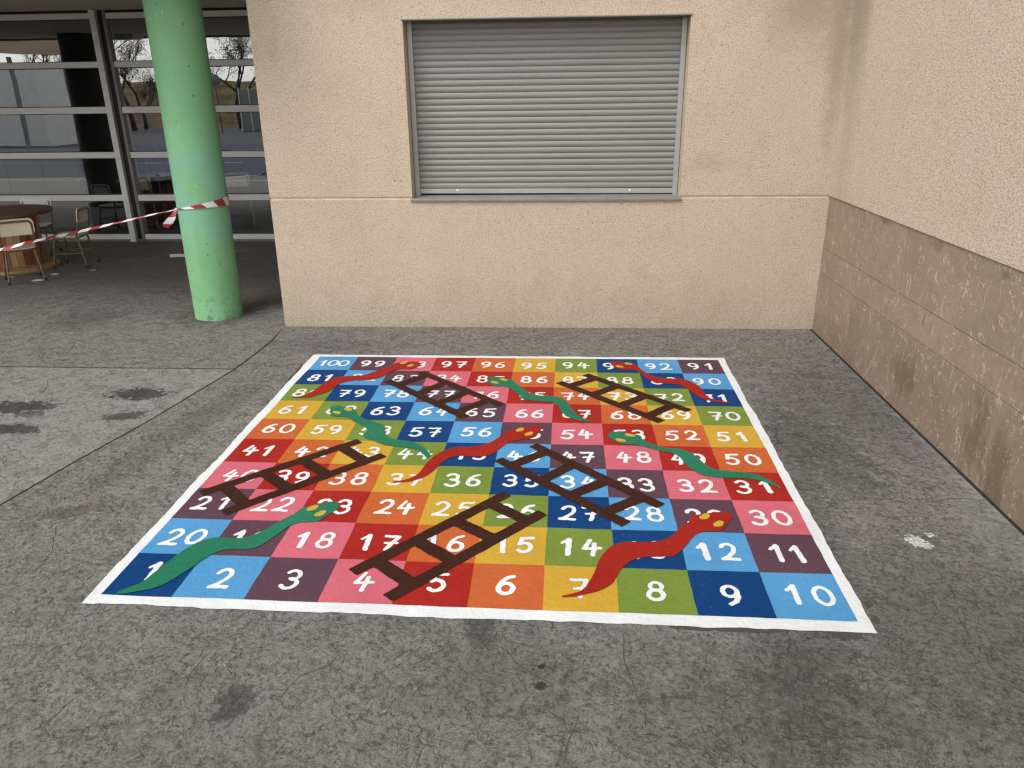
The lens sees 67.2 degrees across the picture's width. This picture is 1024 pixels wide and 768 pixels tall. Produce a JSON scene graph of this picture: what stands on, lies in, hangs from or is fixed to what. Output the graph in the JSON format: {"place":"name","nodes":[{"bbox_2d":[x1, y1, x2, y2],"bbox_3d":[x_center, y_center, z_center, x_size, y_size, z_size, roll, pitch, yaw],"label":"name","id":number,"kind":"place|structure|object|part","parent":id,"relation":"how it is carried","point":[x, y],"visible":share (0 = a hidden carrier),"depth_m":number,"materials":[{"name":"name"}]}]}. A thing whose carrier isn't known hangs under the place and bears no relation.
{"place":"outdoors","nodes":[
{"label":"outdoors","id":0,"kind":"place"},
{"bbox_2d":[0,144,93,227],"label":"window frame","id":1,"kind":"object","parent":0,"point":[41,176],"visible":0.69,"depth_m":11.10,"materials":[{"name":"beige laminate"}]},
{"bbox_3d":[-7.528,-2.846,11.185,0.520,1.030,0.015,1,21,3],"label":"door","id":2,"kind":"part","parent":1,"relation":"part of","materials":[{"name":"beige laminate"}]},
{"bbox_3d":[-6.989,-2.840,11.152,0.520,1.030,0.015,1,21,3],"label":"door","id":3,"kind":"part","parent":1,"relation":"part of","materials":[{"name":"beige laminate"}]},
{"bbox_3d":[-6.450,-2.835,11.120,0.520,1.030,0.015,1,21,3],"label":"door","id":4,"kind":"part","parent":1,"relation":"part of","materials":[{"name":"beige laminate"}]},
{"bbox_2d":[0,367,232,504],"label":"side pavement","id":5,"kind":"structure","parent":0,"point":[65,417],"depth_m":4.76,"materials":[{"name":"concrete"}]},
{"bbox_2d":[0,17,250,46],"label":"room ceiling","id":6,"kind":"structure","parent":0,"point":[42,33],"depth_m":12.20,"materials":[{"name":"grey paint"}]},
{"bbox_2d":[0,241,284,368],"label":"porch pavement","id":7,"kind":"structure","parent":0,"point":[126,304],"depth_m":6.84,"materials":[{"name":"concrete"}]},
{"bbox_2d":[0,218,47,285],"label":"school chair","id":8,"kind":"object","parent":7,"relation":"on","point":[16,227],"visible":0.88,"depth_m":7.86,"materials":[{"name":"brown wood"}]},
{"bbox_2d":[0,204,60,275],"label":"cable drum table","id":9,"kind":"object","parent":7,"relation":"on","point":[24,258],"visible":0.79,"depth_m":8.50,"materials":[{"name":"brown wood"}]},
{"bbox_2d":[20,197,61,255],"bbox_3d":[-5.779,-1.904,9.355,0.355,0.662,0.382,-5,21,-11],"label":"school chair","id":10,"kind":"object","parent":7,"relation":"on","point":[43,200],"visible":0.44,"depth_m":9.40,"materials":[{"name":"white wood"}]},
{"bbox_2d":[52,205,99,268],"bbox_3d":[-4.963,-1.659,8.684,0.382,0.662,0.355,-3,21,-6],"label":"school chair","id":11,"kind":"object","parent":7,"relation":"on","point":[82,213],"visible":0.88,"depth_m":8.63,"materials":[{"name":"brown wood"}]},
{"bbox_2d":[170,254,184,256],"bbox_3d":[-3.934,-1.536,9.190,0.270,0.035,0.079,-2,21,-2],"label":"folded card","id":12,"kind":"object","parent":7,"relation":"on","point":[177,255],"visible":0.62,"depth_m":9.17,"materials":[{"name":"grey paper"}]},
{"bbox_2d":[142,0,243,320],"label":"column","id":13,"kind":"structure","parent":7,"relation":"on","point":[178,49],"depth_m":6.12,"materials":[{"name":"green paint"}]},
{"bbox_2d":[0,195,229,250],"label":"barrier tape","id":14,"kind":"object","parent":13,"relation":"attached to","point":[170,219],"visible":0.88,"depth_m":6.35,"materials":[{"name":"plastic"}]},
{"bbox_2d":[115,31,173,193],"bbox_3d":[-5.338,-3.900,11.295,0.524,2.300,0.090,1,21,3],"label":"window","id":15,"kind":"structure","parent":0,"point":[141,90],"depth_m":11.23,"materials":[{"name":"glass"}]},
{"bbox_2d":[40,185,273,232],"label":"room floor","id":16,"kind":"structure","parent":0,"point":[263,215],"depth_m":12.12,"materials":[{"name":"grey"}]},
{"bbox_2d":[53,20,149,231],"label":"pillar","id":17,"kind":"structure","parent":16,"relation":"on","point":[74,39],"depth_m":10.45,"materials":[{"name":"black"}]},
{"bbox_2d":[139,176,172,230],"bbox_3d":[-5.221,-2.614,11.051,0.408,0.761,0.439,1,21,3],"label":"school chair","id":18,"kind":"object","parent":16,"relation":"on","point":[145,182],"visible":0.38,"depth_m":10.81,"materials":[{"name":"brown wood"}]},
{"bbox_2d":[138,171,175,219],"bbox_3d":[-5.339,-2.792,11.556,0.820,0.736,0.820,1,21,3],"label":"dining table","id":19,"kind":"object","parent":16,"relation":"on","point":[157,174],"visible":0.5,"depth_m":11.30,"materials":[{"name":"grey laminate"}]},
{"bbox_2d":[225,172,256,225],"bbox_3d":[-4.001,-2.715,11.277,0.408,0.761,0.439,-7,22,-15],"label":"school chair","id":20,"kind":"object","parent":16,"relation":"on","point":[237,179],"visible":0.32,"depth_m":11.04,"materials":[{"name":"brown wood"}]},
{"bbox_2d":[438,193,576,193],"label":"room front wall","id":21,"kind":"structure","parent":16,"relation":"on","point":[507,193],"depth_m":9.81,"materials":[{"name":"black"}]},
{"bbox_2d":[0,326,1023,767],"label":"pavement","id":22,"kind":"structure","parent":0,"point":[876,480],"depth_m":2.66,"materials":[{"name":"concrete"}]},
{"bbox_2d":[0,340,272,505],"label":"joint filler","id":23,"kind":"object","parent":22,"relation":"on","point":[137,427],"visible":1,"depth_m":4.48,"materials":[{"name":"black"}]},
{"bbox_2d":[82,354,879,639],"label":"snakes and ladders board","id":24,"kind":"object","parent":22,"relation":"on","point":[643,490],"visible":1,"depth_m":3.55,"materials":[{"name":"multicoloured paint"}]},
{"bbox_2d":[31,336,975,766],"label":"ground crack","id":25,"kind":"object","parent":22,"relation":"on","point":[499,646],"visible":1,"depth_m":2.55,"materials":[{"name":"grey concrete"}]},
{"bbox_2d":[905,533,936,548],"bbox_3d":[1.736,0.664,3.256,0.170,0.001,0.124,-2,21,-5],"label":"paint splash","id":26,"kind":"object","parent":22,"relation":"on","point":[920,542],"visible":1,"depth_m":3.25,"materials":[{"name":"grey paint"}]},
{"label":"ground","id":27,"kind":"structure","parent":0,"visible":0},
{"bbox_2d":[47,367,198,368],"bbox_3d":[-15.796,-0.255,6.296,27.699,0.001,0.080,1,21,4],"label":"joint filler","id":28,"kind":"object","parent":27,"relation":"on","point":[146,368],"visible":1,"depth_m":5.46,"materials":[{"name":"black"}]},
{"bbox_2d":[0,43,267,184],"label":"room back wall","id":29,"kind":"structure","parent":27,"relation":"on","point":[234,85],"depth_m":16.01,"materials":[{"name":"black"}]},
{"bbox_2d":[0,7,274,241],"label":"glass facade","id":30,"kind":"structure","parent":27,"relation":"on","point":[116,109],"depth_m":9.69,"materials":[{"name":"metal"}]},
{"bbox_2d":[246,0,853,328],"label":"front wall","id":31,"kind":"structure","parent":27,"relation":"on","point":[734,237],"depth_m":5.91,"materials":[{"name":"beige paint"}]},
{"bbox_2d":[400,14,692,201],"bbox_3d":[0.250,-2.045,5.797,2.073,1.284,0.259,1,21,3],"label":"roller shutter","id":32,"kind":"object","parent":31,"relation":"attached to","point":[587,108],"visible":0.99,"depth_m":5.82,"materials":[{"name":"metal"}]},
{"bbox_2d":[811,329,1023,535],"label":"joint filler","id":33,"kind":"object","parent":27,"relation":"on","point":[999,510],"visible":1,"depth_m":4.12,"materials":[{"name":"black"}]},
{"bbox_2d":[812,0,1023,530],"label":"side wall","id":34,"kind":"structure","parent":27,"relation":"on","point":[918,322],"depth_m":4.11,"materials":[{"name":"stone"}]},
{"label":"room roof","id":35,"kind":"structure","parent":0,"visible":0},
{"bbox_2d":[0,0,246,11],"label":"canopy","id":36,"kind":"object","parent":35,"relation":"attached to","point":[38,5],"depth_m":8.76,"materials":[{"name":"beige metal"}]}
]}

